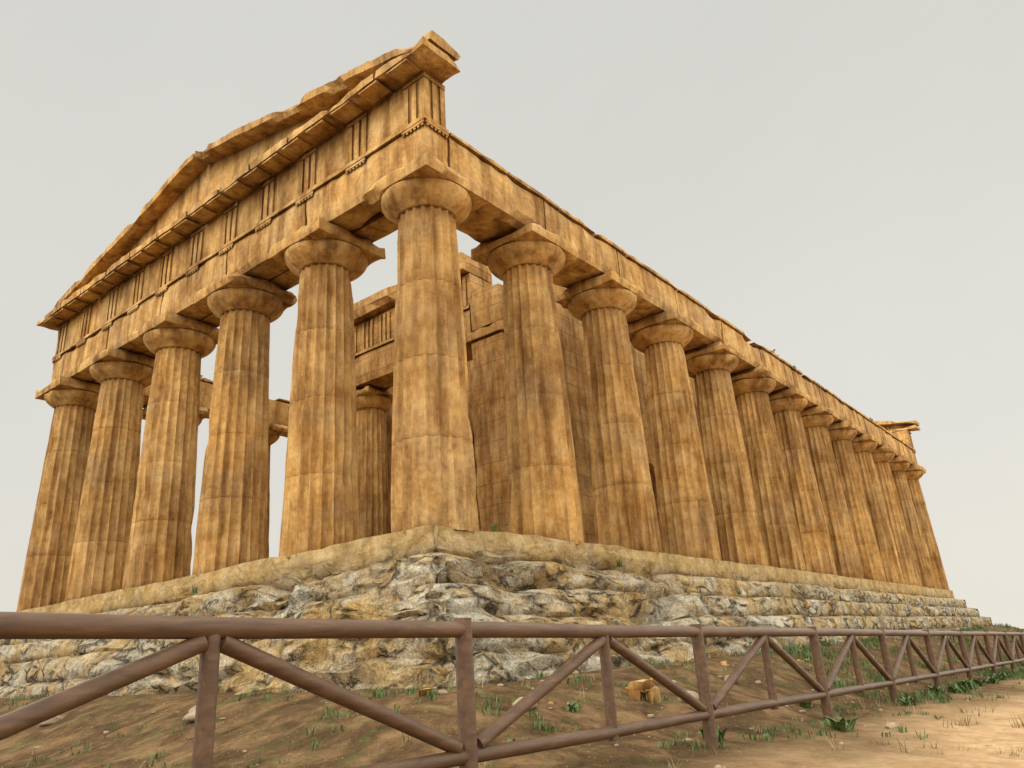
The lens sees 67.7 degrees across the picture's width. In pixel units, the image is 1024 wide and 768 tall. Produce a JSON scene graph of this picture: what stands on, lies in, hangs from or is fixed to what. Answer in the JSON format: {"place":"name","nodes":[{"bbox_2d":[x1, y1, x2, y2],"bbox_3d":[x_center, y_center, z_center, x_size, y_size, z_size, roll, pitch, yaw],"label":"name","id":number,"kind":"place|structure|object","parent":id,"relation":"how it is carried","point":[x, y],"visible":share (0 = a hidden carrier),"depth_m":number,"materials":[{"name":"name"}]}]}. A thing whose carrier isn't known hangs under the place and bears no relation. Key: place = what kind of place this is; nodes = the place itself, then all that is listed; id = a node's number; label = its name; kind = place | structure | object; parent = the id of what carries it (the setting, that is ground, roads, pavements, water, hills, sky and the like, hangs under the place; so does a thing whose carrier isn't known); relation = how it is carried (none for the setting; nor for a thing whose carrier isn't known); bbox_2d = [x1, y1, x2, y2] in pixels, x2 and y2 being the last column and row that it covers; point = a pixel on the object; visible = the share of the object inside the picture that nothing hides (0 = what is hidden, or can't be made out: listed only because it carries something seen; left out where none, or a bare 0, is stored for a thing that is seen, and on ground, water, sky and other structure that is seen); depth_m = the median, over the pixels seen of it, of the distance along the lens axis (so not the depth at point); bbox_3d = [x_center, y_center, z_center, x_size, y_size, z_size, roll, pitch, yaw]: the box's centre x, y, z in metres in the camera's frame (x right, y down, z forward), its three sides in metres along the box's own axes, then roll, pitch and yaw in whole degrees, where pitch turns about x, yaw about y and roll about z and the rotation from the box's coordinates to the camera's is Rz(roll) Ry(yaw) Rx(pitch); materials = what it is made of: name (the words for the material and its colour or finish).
{"place":"outdoors","nodes":[
{"label":"outdoors","id":0,"kind":"place"},
{"bbox_2d":[16,152,949,611],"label":"columns","id":1,"kind":"structure","parent":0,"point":[752,468],"depth_m":18.00,"materials":[{"name":"brown stone"}]},
{"bbox_2d":[37,31,459,384],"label":"pediment and entablature","id":2,"kind":"structure","parent":1,"relation":"on","point":[243,199],"depth_m":17.96,"materials":[{"name":"brown stone"}]},
{"bbox_2d":[143,132,914,464],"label":"entablature","id":3,"kind":"structure","parent":1,"relation":"on","point":[515,204],"depth_m":19.68,"materials":[{"name":"brown stone"}]},
{"bbox_2d":[874,420,919,464],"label":"pediment","id":4,"kind":"structure","parent":1,"relation":"on","point":[901,431],"depth_m":43.82,"materials":[{"name":"brown stone"}]},
{"bbox_2d":[288,252,700,551],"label":"temple cella walls","id":5,"kind":"structure","parent":0,"point":[374,318],"depth_m":22.44,"materials":[{"name":"brown stone"}]},
{"bbox_2d":[0,626,1023,767],"bbox_3d":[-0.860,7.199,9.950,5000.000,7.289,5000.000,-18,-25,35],"label":"terrain","id":6,"kind":"structure","parent":0,"point":[256,727],"depth_m":8.77,"materials":[{"name":"soil"}]},
{"bbox_2d":[0,524,991,697],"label":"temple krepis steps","id":7,"kind":"structure","parent":6,"relation":"on","point":[439,572],"depth_m":13.60,"materials":[{"name":"beige stone"}]},
{"bbox_2d":[356,375,468,539],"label":"temple pronaos columns","id":8,"kind":"structure","parent":7,"relation":"on","point":[373,404],"depth_m":24.03,"materials":[{"name":"brown stone"}]},
{"bbox_2d":[0,613,1023,767],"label":"wooden fence","id":9,"kind":"object","parent":6,"relation":"on","point":[208,640],"visible":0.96,"depth_m":5.13,"materials":[{"name":"brown wood"}]},
{"bbox_2d":[0,522,1023,767],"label":"grass tufts","id":10,"kind":"object","parent":6,"relation":"on","point":[958,686],"visible":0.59,"depth_m":12.60,"materials":[{"name":"green plant"}]},
{"bbox_2d":[12,627,1018,767],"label":"loose stones","id":11,"kind":"object","parent":6,"relation":"on","point":[189,716],"visible":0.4,"depth_m":9.59,"materials":[{"name":"beige stone"}]},
{"bbox_2d":[413,659,804,707],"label":"rocks","id":12,"kind":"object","parent":6,"relation":"on","point":[636,690],"depth_m":9.42,"materials":[{"name":"beige stone"}]},
{"bbox_2d":[0,0,1023,628],"label":"sky","id":13,"kind":"structure","parent":0,"point":[840,183],"materials":[{"name":"grey"}]},
{"bbox_2d":[31,624,1023,767],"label":"plants","id":14,"kind":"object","parent":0,"point":[832,746],"depth_m":9.69,"materials":[{"name":"green plant"}]}
]}

